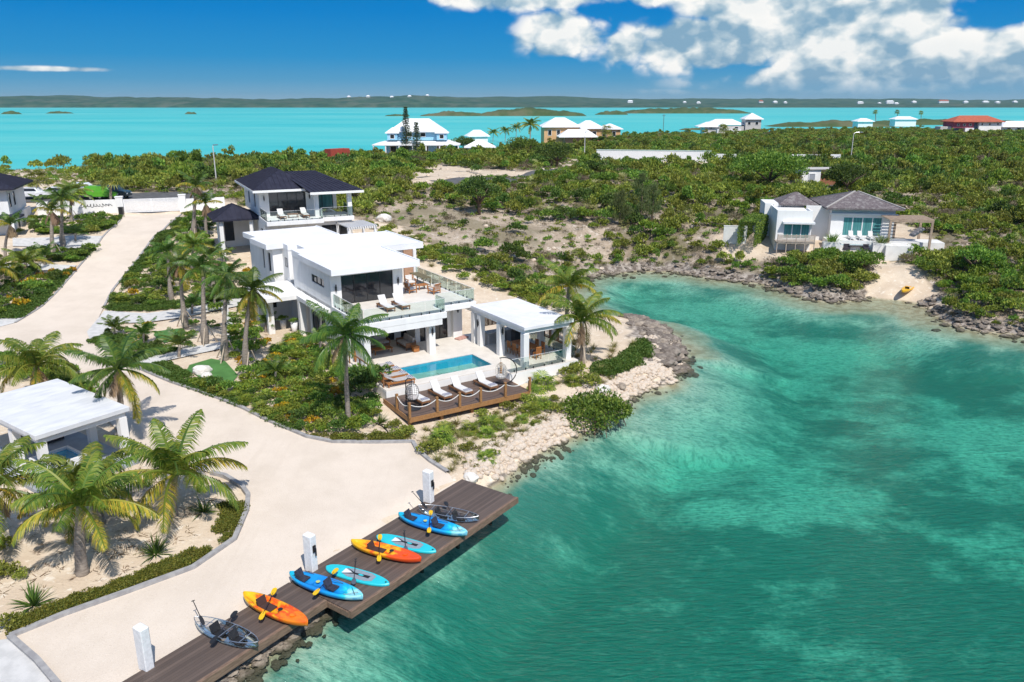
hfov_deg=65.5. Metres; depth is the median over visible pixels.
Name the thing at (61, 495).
palm tree
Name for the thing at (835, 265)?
leafy shrub
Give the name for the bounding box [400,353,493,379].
swimming pool
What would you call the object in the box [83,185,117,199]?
parked car
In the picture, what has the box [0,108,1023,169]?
open sea
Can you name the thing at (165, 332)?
turf
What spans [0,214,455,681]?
driveway
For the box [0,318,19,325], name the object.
garden path
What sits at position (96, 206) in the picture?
boundary wall
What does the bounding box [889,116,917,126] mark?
white bungalow
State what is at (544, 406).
leafy shrub
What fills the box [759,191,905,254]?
beach house
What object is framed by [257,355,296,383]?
bushy palm
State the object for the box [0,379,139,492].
garden pavilion
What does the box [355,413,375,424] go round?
leafy shrub
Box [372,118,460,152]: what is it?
blue house
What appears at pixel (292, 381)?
leafy shrub
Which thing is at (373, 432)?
leafy shrub
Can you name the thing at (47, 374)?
leafy shrub
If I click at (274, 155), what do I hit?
scrub bush
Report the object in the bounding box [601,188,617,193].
scrub bush
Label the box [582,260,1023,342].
grey shore rocks
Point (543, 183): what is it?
dry bush
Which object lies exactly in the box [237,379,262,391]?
leafy shrub
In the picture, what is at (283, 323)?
planter
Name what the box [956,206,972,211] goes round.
thatch palm
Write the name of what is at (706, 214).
dry bush
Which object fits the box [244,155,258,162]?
scrub bush
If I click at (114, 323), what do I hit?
bushy palm
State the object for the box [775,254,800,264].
leafy shrub
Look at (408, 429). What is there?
leafy shrub
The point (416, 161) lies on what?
scrub bush
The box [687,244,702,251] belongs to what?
dry bush
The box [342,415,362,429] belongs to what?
leafy shrub
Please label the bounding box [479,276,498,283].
leafy shrub
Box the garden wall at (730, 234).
[723,225,747,244]
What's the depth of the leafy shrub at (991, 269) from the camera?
81.13 m
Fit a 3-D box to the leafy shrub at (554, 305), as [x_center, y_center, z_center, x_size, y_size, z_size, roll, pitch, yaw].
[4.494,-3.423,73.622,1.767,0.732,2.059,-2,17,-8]
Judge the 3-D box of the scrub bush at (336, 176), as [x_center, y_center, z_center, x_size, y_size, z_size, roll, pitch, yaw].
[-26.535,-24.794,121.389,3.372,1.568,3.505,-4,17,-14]
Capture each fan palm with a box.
[112,293,130,302]
[139,287,156,294]
[227,311,239,317]
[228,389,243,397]
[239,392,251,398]
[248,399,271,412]
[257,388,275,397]
[281,332,296,342]
[287,339,298,344]
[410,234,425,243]
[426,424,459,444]
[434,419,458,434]
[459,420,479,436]
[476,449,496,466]
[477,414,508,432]
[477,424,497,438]
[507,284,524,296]
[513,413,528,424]
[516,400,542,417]
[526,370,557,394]
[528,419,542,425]
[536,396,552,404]
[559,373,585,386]
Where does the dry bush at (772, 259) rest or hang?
on the ground at (784, 488)
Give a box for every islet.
[1,111,20,113]
[45,111,70,113]
[386,114,409,115]
[421,111,482,115]
[481,107,585,115]
[595,110,627,114]
[624,107,748,113]
[680,127,700,129]
[767,120,894,126]
[873,118,1011,124]
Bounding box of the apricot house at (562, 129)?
[538,117,623,142]
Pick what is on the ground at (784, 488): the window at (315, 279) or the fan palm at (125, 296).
the fan palm at (125, 296)
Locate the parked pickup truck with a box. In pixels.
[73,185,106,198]
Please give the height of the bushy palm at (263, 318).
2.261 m
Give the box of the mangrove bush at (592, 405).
[559,385,633,437]
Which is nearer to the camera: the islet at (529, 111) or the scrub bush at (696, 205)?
the scrub bush at (696, 205)
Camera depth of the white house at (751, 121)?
405.45 m
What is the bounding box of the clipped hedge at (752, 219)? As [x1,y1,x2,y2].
[736,212,768,246]
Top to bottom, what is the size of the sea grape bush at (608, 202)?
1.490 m
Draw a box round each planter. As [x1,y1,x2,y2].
[279,319,285,328]
[290,321,297,331]
[822,241,840,249]
[871,242,891,252]
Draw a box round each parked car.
[24,187,44,196]
[35,186,59,198]
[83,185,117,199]
[96,185,131,198]
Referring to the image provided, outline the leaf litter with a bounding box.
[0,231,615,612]
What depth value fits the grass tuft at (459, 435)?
47.73 m
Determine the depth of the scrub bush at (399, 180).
116.25 m
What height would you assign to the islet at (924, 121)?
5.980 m
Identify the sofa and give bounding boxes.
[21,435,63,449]
[370,334,390,346]
[396,333,415,350]
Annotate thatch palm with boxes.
[226,177,235,184]
[237,197,244,205]
[354,207,365,216]
[398,192,412,201]
[454,196,468,207]
[503,251,518,261]
[525,175,537,185]
[528,205,543,214]
[577,199,594,207]
[614,172,628,184]
[619,219,629,228]
[666,235,678,244]
[672,244,685,253]
[678,206,695,219]
[682,210,694,224]
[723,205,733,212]
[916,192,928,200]
[920,204,932,217]
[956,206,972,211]
[970,232,986,241]
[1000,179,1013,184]
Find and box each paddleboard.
[326,564,389,586]
[376,534,435,553]
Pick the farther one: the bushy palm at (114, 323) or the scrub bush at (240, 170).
the scrub bush at (240, 170)
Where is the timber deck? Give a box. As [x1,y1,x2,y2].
[383,362,530,424]
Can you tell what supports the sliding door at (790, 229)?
in the beach house at (794, 223)
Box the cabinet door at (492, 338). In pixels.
[489,334,495,342]
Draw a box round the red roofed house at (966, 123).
[935,115,1004,131]
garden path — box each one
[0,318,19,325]
[87,298,246,338]
[139,306,232,362]
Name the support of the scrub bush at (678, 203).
on the ground at (784, 488)
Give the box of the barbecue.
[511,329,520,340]
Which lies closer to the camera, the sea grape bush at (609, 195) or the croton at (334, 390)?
the croton at (334, 390)
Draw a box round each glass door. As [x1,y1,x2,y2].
[312,309,324,330]
[322,224,346,233]
[386,332,393,339]
[420,327,425,341]
[435,311,447,338]
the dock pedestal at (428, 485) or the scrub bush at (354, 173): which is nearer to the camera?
the dock pedestal at (428, 485)
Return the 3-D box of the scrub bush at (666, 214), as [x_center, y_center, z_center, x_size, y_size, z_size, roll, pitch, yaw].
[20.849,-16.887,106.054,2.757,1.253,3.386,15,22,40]
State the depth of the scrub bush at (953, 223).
98.37 m
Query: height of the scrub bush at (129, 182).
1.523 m
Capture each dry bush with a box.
[354,177,371,183]
[393,172,408,179]
[436,212,457,221]
[518,161,532,166]
[540,180,555,186]
[544,254,559,259]
[575,173,587,179]
[607,226,624,232]
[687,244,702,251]
[699,210,720,218]
[728,211,743,218]
[763,256,778,261]
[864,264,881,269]
[899,252,915,259]
[917,211,931,216]
[931,191,944,200]
[937,209,960,215]
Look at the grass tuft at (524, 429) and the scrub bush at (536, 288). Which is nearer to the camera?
the grass tuft at (524, 429)
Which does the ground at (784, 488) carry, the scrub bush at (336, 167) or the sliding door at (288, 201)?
the scrub bush at (336, 167)
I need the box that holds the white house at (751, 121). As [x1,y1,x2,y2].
[694,113,763,133]
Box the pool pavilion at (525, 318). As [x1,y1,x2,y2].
[465,298,574,371]
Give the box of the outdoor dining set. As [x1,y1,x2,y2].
[849,245,864,249]
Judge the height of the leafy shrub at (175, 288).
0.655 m
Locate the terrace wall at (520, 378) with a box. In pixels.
[336,357,577,398]
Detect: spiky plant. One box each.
[825,230,842,241]
[872,234,891,242]
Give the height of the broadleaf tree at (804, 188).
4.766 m
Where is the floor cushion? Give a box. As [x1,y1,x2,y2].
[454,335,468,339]
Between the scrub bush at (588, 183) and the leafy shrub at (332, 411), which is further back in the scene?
the scrub bush at (588, 183)
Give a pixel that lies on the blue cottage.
(483, 143)
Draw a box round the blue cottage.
[464,140,495,149]
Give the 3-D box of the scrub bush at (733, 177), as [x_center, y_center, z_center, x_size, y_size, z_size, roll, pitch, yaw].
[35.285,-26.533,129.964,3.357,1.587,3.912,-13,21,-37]
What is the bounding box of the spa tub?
[29,445,86,472]
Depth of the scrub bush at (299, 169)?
128.48 m
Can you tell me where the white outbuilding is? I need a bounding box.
[464,130,489,141]
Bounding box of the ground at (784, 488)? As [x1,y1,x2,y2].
[0,136,1023,681]
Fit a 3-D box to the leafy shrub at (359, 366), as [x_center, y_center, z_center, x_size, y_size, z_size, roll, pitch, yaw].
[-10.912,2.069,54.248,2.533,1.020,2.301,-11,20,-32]
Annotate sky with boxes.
[0,0,1023,99]
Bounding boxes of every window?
[224,221,234,240]
[312,274,323,286]
[390,146,396,151]
[808,173,815,180]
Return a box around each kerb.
[6,634,60,681]
[9,470,249,635]
[15,214,123,322]
[103,214,180,305]
[136,367,412,443]
[411,440,449,473]
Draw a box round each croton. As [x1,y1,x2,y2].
[11,297,30,304]
[125,288,138,294]
[242,267,250,271]
[259,337,271,343]
[272,386,287,391]
[273,401,288,406]
[304,414,319,422]
[327,385,343,396]
[329,377,337,383]
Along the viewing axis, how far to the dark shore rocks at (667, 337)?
65.72 m
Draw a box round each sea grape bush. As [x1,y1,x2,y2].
[128,160,139,167]
[200,167,217,177]
[259,157,273,166]
[286,153,296,159]
[302,163,314,169]
[346,153,360,158]
[370,153,386,160]
[387,158,405,166]
[457,158,476,167]
[461,246,478,252]
[490,191,510,201]
[492,175,510,184]
[498,241,519,253]
[506,222,527,230]
[507,267,529,278]
[508,275,527,287]
[513,195,526,203]
[515,246,531,258]
[549,188,561,198]
[549,205,567,215]
[576,187,590,196]
[585,159,598,167]
[591,152,601,159]
[596,192,614,204]
[602,197,615,207]
[613,164,630,170]
[861,181,884,190]
[881,197,896,203]
[883,191,905,199]
[991,199,1009,209]
[1002,204,1016,212]
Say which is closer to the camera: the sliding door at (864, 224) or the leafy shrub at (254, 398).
the leafy shrub at (254, 398)
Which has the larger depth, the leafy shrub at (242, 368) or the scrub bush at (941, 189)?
the scrub bush at (941, 189)
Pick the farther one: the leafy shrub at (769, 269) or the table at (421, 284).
the leafy shrub at (769, 269)
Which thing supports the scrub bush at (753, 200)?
on the ground at (784, 488)
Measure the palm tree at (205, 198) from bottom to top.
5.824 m
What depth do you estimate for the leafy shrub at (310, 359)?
56.97 m
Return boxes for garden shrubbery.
[0,207,1004,428]
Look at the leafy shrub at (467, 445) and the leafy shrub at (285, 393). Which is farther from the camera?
the leafy shrub at (285, 393)
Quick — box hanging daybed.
[909,227,924,236]
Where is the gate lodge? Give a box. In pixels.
[795,167,835,184]
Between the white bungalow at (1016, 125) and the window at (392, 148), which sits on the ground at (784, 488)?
the white bungalow at (1016, 125)
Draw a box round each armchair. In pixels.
[403,282,416,293]
[404,274,415,283]
[427,283,440,294]
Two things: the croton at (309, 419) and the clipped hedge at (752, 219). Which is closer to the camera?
the croton at (309, 419)
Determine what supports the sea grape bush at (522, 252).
on the ground at (784, 488)
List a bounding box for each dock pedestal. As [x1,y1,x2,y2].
[132,622,153,671]
[302,532,317,571]
[422,469,434,502]
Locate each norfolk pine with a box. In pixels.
[400,107,411,149]
[412,122,421,150]
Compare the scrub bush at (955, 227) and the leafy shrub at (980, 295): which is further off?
the scrub bush at (955, 227)
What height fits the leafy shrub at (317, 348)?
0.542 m
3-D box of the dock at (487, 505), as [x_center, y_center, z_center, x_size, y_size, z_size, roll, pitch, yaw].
[-4.448,10.906,37.152,3.600,4.142,11.550,11,20,33]
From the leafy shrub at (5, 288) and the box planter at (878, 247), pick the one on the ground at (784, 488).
the leafy shrub at (5, 288)
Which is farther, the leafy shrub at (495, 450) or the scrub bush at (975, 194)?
the scrub bush at (975, 194)
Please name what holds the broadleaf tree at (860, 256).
on the ground at (784, 488)
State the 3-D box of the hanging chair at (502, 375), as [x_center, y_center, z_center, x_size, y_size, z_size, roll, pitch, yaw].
[-0.378,2.018,54.157,1.494,1.981,1.046,-4,17,-12]
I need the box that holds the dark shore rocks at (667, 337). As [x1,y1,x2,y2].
[619,313,702,377]
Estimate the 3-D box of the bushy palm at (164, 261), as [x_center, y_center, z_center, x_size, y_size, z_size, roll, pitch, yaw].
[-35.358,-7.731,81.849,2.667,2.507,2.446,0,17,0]
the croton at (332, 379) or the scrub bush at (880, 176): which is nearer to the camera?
the croton at (332, 379)
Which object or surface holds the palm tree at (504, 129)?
on the ground at (784, 488)
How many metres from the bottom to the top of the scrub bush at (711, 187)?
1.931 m
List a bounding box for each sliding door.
[268,191,306,215]
[318,194,332,208]
[341,270,392,302]
[783,224,809,238]
[841,217,882,236]
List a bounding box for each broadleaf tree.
[451,135,474,145]
[456,174,501,214]
[506,136,539,151]
[535,142,576,166]
[729,148,811,182]
[775,178,830,198]
[820,162,872,191]
[837,247,885,271]
[953,244,1006,265]
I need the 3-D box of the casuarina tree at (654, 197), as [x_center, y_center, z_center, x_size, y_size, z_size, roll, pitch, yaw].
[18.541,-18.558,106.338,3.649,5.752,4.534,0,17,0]
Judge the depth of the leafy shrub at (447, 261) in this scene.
84.56 m
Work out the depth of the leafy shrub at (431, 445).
44.91 m
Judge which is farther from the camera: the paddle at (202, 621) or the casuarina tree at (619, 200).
the casuarina tree at (619, 200)
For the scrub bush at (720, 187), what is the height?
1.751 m
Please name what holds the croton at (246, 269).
on the ground at (784, 488)
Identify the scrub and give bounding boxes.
[0,124,1023,323]
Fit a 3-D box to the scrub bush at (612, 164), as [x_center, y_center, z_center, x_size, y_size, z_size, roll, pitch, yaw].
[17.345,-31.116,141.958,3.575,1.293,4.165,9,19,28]
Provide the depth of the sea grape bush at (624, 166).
140.91 m
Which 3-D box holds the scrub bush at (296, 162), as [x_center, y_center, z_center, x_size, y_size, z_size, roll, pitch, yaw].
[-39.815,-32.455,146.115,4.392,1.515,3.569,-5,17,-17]
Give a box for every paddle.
[191,600,204,624]
[209,610,237,643]
[258,587,276,619]
[313,568,338,594]
[351,558,356,584]
[377,534,381,560]
[427,510,432,532]
[444,501,456,519]
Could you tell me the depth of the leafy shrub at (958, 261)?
84.68 m
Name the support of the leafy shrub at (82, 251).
on the ground at (784, 488)
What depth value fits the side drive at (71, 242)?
89.16 m
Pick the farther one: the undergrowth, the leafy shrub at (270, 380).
the undergrowth
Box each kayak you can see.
[194,616,258,647]
[243,591,307,625]
[289,567,362,599]
[351,539,420,562]
[398,508,466,535]
[418,504,478,521]
[901,286,913,292]
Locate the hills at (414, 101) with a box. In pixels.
[0,95,1023,107]
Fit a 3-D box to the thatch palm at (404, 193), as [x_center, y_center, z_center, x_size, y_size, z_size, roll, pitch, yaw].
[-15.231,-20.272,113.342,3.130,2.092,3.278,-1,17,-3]
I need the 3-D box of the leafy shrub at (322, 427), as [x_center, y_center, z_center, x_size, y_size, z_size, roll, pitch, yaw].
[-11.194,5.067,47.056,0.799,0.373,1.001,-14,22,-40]
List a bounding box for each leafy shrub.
[0,284,14,294]
[0,299,9,306]
[0,349,16,362]
[0,365,21,376]
[0,536,14,549]
[0,559,8,569]
[0,560,20,575]
[0,611,26,629]
[9,565,28,579]
[10,289,30,297]
[12,264,27,271]
[16,266,35,274]
[17,278,37,286]
[20,282,45,289]
[27,367,49,376]
[31,279,53,287]
[44,268,62,278]
[44,370,56,380]
[48,371,75,379]
[58,363,80,373]
[59,374,85,381]
[68,248,87,255]
[72,379,90,386]
[79,382,99,392]
[90,221,108,226]
[123,277,145,286]
[144,276,160,283]
[149,279,165,287]
[152,287,175,295]
[165,286,179,291]
[182,215,197,221]
[187,220,207,227]
[189,273,207,280]
[194,375,210,387]
[204,375,223,385]
[206,383,225,392]
[207,301,222,309]
[215,379,239,390]
[227,316,242,324]
[227,323,242,329]
[227,328,243,335]
[232,339,250,350]
[234,363,256,371]
[235,327,259,336]
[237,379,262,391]
[238,371,263,380]
[239,325,263,338]
[243,387,257,394]
[248,338,266,350]
[251,396,264,403]
[253,360,267,365]
[254,392,268,396]
[256,364,276,375]
[257,405,275,416]
[258,376,276,385]
[259,395,273,401]
[265,353,280,360]
[265,369,285,377]
[267,411,284,419]
[268,397,283,404]
[268,405,284,412]
[269,344,290,352]
[273,414,288,421]
[276,379,287,386]
[277,365,296,375]
[277,389,294,397]
[277,401,300,414]
[282,348,296,355]
[282,376,301,386]
[283,397,301,403]
[287,384,308,393]
[287,407,310,420]
[288,350,307,357]
[288,360,308,366]
[290,392,307,400]
[291,365,312,376]
[291,375,305,380]
[293,347,308,352]
[295,419,308,428]
[299,338,317,345]
[302,357,326,365]
[303,387,327,396]
[304,422,321,430]
[306,344,324,351]
[306,381,324,388]
[306,389,332,401]
[307,350,319,356]
[307,403,327,416]
[308,369,325,377]
[309,374,329,384]
[310,400,330,407]
[312,365,325,370]
[314,415,333,425]
[315,405,343,417]
[317,422,330,430]
[319,384,333,393]
[324,359,339,366]
[327,366,337,377]
[327,418,344,432]
[333,401,344,406]
[334,363,362,379]
[334,393,349,401]
[337,382,357,388]
[337,432,353,438]
[338,395,354,406]
[338,403,355,412]
[338,413,351,421]
[342,374,377,394]
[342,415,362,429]
[348,363,393,384]
[350,397,368,405]
[351,403,370,413]
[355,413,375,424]
[357,406,378,415]
[358,392,381,402]
[361,398,382,408]
[367,429,382,438]
[382,223,397,228]
[385,418,402,427]
[388,428,403,436]
[398,425,417,435]
[415,437,442,452]
[416,249,428,256]
[421,245,433,251]
[427,243,441,249]
[427,249,436,255]
[431,438,447,448]
[437,253,452,260]
[441,257,455,264]
[451,257,466,264]
[451,264,463,268]
[458,441,476,450]
[474,408,490,416]
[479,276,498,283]
[487,448,500,455]
[492,282,509,288]
[499,400,519,409]
[518,393,538,404]
[522,294,538,300]
[524,284,542,293]
[527,298,538,303]
[528,292,543,298]
[537,401,550,409]
[548,402,565,413]
[552,303,569,308]
[558,364,582,374]
[568,360,587,370]
[579,371,601,385]
[764,265,779,272]
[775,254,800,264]
[776,265,802,275]
[785,249,802,257]
[793,252,809,261]
[794,264,813,274]
[797,273,818,280]
[804,263,829,272]
[807,250,833,259]
[808,276,828,286]
[811,266,837,276]
[813,258,832,264]
[815,246,838,257]
[822,259,844,271]
[823,275,850,285]
[834,278,863,289]
[844,262,863,270]
[847,267,871,280]
[857,271,879,279]
[907,243,929,252]
[912,258,930,264]
[917,260,940,270]
[924,252,950,261]
[930,248,952,260]
[937,280,950,287]
[938,268,960,276]
[948,270,968,280]
[952,301,980,313]
[953,258,977,265]
[954,273,973,284]
[960,282,984,291]
[965,291,994,300]
[970,262,997,272]
[979,278,1007,288]
[982,294,1003,303]
[991,286,1013,293]
[996,267,1018,275]
[1000,297,1023,310]
[1016,292,1023,298]
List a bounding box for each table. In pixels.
[371,345,392,354]
[410,272,430,286]
[411,345,419,351]
[415,283,428,289]
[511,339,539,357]
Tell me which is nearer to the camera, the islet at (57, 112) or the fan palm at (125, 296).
the fan palm at (125, 296)
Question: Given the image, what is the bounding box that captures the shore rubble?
[460,335,687,494]
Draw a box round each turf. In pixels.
[154,328,183,341]
[187,359,237,380]
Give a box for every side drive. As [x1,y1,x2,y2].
[0,639,49,681]
[8,263,75,269]
[13,236,101,248]
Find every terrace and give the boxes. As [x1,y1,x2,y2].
[348,333,577,391]
[814,237,944,260]
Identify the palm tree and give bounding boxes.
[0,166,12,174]
[0,210,33,255]
[0,254,25,280]
[0,331,85,392]
[0,435,66,545]
[1,248,53,276]
[10,450,161,577]
[17,441,147,545]
[23,166,51,187]
[28,194,71,259]
[34,186,83,246]
[50,180,94,222]
[65,329,170,423]
[96,166,126,198]
[98,409,247,533]
[144,235,188,299]
[157,247,204,328]
[172,248,223,346]
[174,230,214,281]
[175,170,212,233]
[184,188,222,233]
[194,241,230,286]
[200,258,250,363]
[213,266,283,372]
[299,300,389,417]
[488,128,499,136]
[498,126,512,141]
[510,122,521,135]
[520,117,540,138]
[537,258,599,337]
[541,291,623,363]
[600,125,612,137]
[717,123,729,133]
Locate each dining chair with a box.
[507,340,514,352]
[513,343,517,353]
[533,346,541,359]
[541,341,544,354]
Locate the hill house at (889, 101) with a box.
[885,100,893,103]
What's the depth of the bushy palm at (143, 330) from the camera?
62.12 m
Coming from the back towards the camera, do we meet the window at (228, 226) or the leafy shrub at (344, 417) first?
the window at (228, 226)
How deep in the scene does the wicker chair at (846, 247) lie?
93.76 m
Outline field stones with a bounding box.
[243,161,996,316]
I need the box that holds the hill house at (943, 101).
[938,100,948,102]
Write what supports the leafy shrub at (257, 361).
on the ground at (784, 488)
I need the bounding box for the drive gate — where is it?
[114,194,186,212]
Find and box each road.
[25,191,222,201]
[430,169,554,183]
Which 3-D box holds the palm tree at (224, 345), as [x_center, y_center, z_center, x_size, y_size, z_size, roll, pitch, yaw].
[-20.664,-2.213,57.956,3.538,7.945,3.544,6,18,19]
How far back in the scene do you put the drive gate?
102.93 m
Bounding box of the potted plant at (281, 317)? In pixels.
[278,315,288,319]
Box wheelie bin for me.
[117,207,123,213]
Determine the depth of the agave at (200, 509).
38.40 m
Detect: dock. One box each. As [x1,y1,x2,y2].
[122,582,326,681]
[290,479,517,623]
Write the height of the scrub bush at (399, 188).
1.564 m
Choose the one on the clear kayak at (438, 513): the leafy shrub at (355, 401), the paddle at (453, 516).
the paddle at (453, 516)
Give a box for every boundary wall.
[36,199,116,215]
[186,197,224,210]
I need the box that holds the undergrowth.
[6,157,1023,325]
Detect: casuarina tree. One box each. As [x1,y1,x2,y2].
[607,188,633,224]
[620,171,653,215]
[642,181,664,219]
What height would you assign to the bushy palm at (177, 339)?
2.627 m
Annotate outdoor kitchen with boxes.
[485,327,511,344]
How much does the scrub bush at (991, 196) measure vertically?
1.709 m
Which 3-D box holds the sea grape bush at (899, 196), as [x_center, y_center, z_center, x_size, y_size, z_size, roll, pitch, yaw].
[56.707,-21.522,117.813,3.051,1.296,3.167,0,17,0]
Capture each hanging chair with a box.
[404,378,420,410]
[495,357,516,386]
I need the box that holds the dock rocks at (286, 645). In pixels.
[214,607,341,681]
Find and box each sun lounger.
[276,208,286,219]
[299,207,309,217]
[376,294,395,312]
[379,371,407,382]
[384,367,400,373]
[384,375,414,387]
[391,292,409,309]
[410,383,430,405]
[428,379,452,400]
[448,375,473,396]
[473,370,498,390]
[847,230,855,239]
[856,231,864,240]
[866,231,875,240]
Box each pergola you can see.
[336,220,376,233]
[882,215,934,249]
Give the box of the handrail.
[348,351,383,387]
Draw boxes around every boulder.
[192,365,212,374]
[201,372,211,377]
[376,214,391,221]
[463,472,478,482]
[596,384,610,394]
[616,382,625,389]
[660,346,680,356]
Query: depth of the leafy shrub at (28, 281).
74.81 m
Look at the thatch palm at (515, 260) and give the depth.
90.91 m
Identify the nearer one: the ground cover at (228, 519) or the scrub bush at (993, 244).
the ground cover at (228, 519)
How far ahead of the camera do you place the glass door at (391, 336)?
62.78 m
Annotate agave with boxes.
[9,579,55,614]
[136,531,174,563]
[185,495,219,518]
[370,413,388,426]
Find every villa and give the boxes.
[0,173,32,237]
[207,166,363,256]
[243,225,475,366]
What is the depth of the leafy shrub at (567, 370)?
56.80 m
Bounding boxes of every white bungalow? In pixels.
[852,118,874,127]
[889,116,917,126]
[1001,121,1023,130]
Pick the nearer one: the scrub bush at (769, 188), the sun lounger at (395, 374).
the sun lounger at (395, 374)
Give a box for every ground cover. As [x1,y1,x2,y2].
[0,268,74,317]
[5,500,250,635]
[34,214,122,233]
[50,247,95,261]
[86,331,181,360]
[101,292,248,311]
[118,216,191,290]
[148,359,302,429]
[306,430,411,439]
[425,399,562,466]
[588,337,656,377]
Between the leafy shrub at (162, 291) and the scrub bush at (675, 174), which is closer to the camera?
the leafy shrub at (162, 291)
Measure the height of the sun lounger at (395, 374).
0.748 m
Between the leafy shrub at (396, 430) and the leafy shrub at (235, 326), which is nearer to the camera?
the leafy shrub at (396, 430)
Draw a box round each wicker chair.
[843,244,849,249]
[863,244,869,250]
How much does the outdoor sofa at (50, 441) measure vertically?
0.700 m
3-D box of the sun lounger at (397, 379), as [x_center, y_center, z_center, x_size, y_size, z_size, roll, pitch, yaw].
[-7.483,2.520,52.859,2.019,0.748,0.680,-10,20,-31]
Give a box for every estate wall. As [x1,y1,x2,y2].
[596,149,735,161]
[791,154,840,157]
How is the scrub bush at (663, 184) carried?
on the ground at (784, 488)
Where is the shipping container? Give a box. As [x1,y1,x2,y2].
[324,148,349,156]
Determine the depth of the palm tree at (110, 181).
103.93 m
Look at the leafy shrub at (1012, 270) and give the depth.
79.43 m
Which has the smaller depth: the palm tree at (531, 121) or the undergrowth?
the undergrowth
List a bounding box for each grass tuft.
[421,424,430,432]
[430,450,446,462]
[445,442,458,450]
[446,463,457,473]
[450,458,461,464]
[452,414,463,424]
[453,428,468,438]
[495,411,509,419]
[500,430,516,441]
[506,419,520,427]
[516,423,532,433]
[536,412,551,420]
[589,343,599,349]
[607,344,617,351]
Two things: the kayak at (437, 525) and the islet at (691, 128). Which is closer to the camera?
the kayak at (437, 525)
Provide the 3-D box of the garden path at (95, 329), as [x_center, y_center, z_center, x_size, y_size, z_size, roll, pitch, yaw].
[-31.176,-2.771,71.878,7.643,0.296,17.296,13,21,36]
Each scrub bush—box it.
[82,173,94,180]
[121,176,137,186]
[126,173,148,184]
[136,164,150,170]
[149,175,169,187]
[214,165,229,174]
[224,164,245,174]
[232,157,254,166]
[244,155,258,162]
[268,153,280,160]
[279,164,296,170]
[290,155,307,163]
[291,161,305,165]
[293,166,307,170]
[318,167,334,174]
[323,162,344,171]
[331,174,343,178]
[336,176,349,182]
[336,193,355,201]
[338,161,358,168]
[344,169,364,180]
[348,176,367,186]
[350,164,369,175]
[354,155,370,164]
[354,189,378,202]
[354,199,372,209]
[363,152,380,157]
[368,168,383,174]
[369,159,389,166]
[369,164,383,170]
[371,175,392,183]
[373,165,392,175]
[377,185,396,194]
[386,182,404,192]
[387,177,406,186]
[393,156,410,163]
[395,165,417,177]
[401,183,422,190]
[405,158,422,165]
[413,181,429,187]
[414,167,433,173]
[432,178,451,186]
[439,186,453,192]
[443,183,460,188]
[444,193,466,199]
[449,189,467,199]
[466,258,483,267]
[470,152,488,159]
[470,154,489,161]
[473,236,498,248]
[484,201,502,208]
[487,251,512,261]
[494,182,506,191]
[503,198,526,209]
[510,279,525,287]
[516,278,537,288]
[531,283,552,293]
[534,168,553,177]
[538,208,559,216]
[540,184,563,191]
[546,168,561,172]
[547,285,565,295]
[550,171,563,177]
[557,172,580,180]
[560,190,571,197]
[569,180,585,188]
[571,167,593,175]
[576,206,595,215]
[580,180,594,187]
[591,192,604,198]
[593,184,608,189]
[593,207,619,217]
[594,171,616,179]
[596,180,614,185]
[598,163,618,170]
[599,156,619,165]
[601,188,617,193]
[616,181,634,192]
[625,201,638,210]
[626,195,639,203]
[628,160,647,169]
[628,170,647,178]
[631,243,654,253]
[636,165,653,171]
[637,158,652,164]
[637,178,657,185]
[638,218,658,228]
[642,156,657,160]
[648,170,664,179]
[651,194,663,200]
[651,224,676,234]
[658,180,681,190]
[659,210,677,218]
[659,217,681,229]
[660,166,680,172]
[663,195,684,202]
[667,171,686,180]
[667,198,688,211]
[669,211,690,223]
[671,157,687,165]
[674,188,693,201]
[677,169,697,181]
[681,160,699,167]
[687,201,706,210]
[692,206,712,213]
[693,173,710,182]
[696,182,717,192]
[699,171,716,178]
[706,216,731,223]
[707,156,723,164]
[707,181,725,191]
[707,192,722,199]
[723,174,739,180]
[729,199,749,208]
[732,180,745,187]
[741,180,759,190]
[745,183,765,192]
[746,196,768,203]
[751,204,759,212]
[756,180,779,184]
[762,185,779,192]
[768,181,788,187]
[820,247,837,255]
[873,172,894,180]
[893,182,914,194]
[895,209,910,214]
[914,219,939,227]
[922,219,940,226]
[927,184,954,193]
[940,222,955,225]
[943,223,963,229]
[943,246,959,253]
[946,216,969,226]
[958,261,968,268]
[963,190,986,200]
[963,194,984,204]
[966,217,993,229]
[966,275,991,284]
[967,284,992,291]
[968,200,984,207]
[969,290,992,301]
[981,192,1003,200]
[983,238,1007,248]
[984,205,999,211]
[990,211,1012,221]
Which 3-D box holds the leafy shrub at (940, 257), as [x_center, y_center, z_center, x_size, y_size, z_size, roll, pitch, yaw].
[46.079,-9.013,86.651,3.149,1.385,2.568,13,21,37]
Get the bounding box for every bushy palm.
[28,240,61,264]
[63,223,89,240]
[97,314,129,333]
[124,316,162,342]
[155,255,176,267]
[157,327,198,358]
[177,291,208,313]
[205,284,232,302]
[215,246,236,261]
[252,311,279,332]
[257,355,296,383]
[298,323,333,347]
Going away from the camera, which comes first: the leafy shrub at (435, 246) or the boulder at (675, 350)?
the boulder at (675, 350)
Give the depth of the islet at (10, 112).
1367.92 m

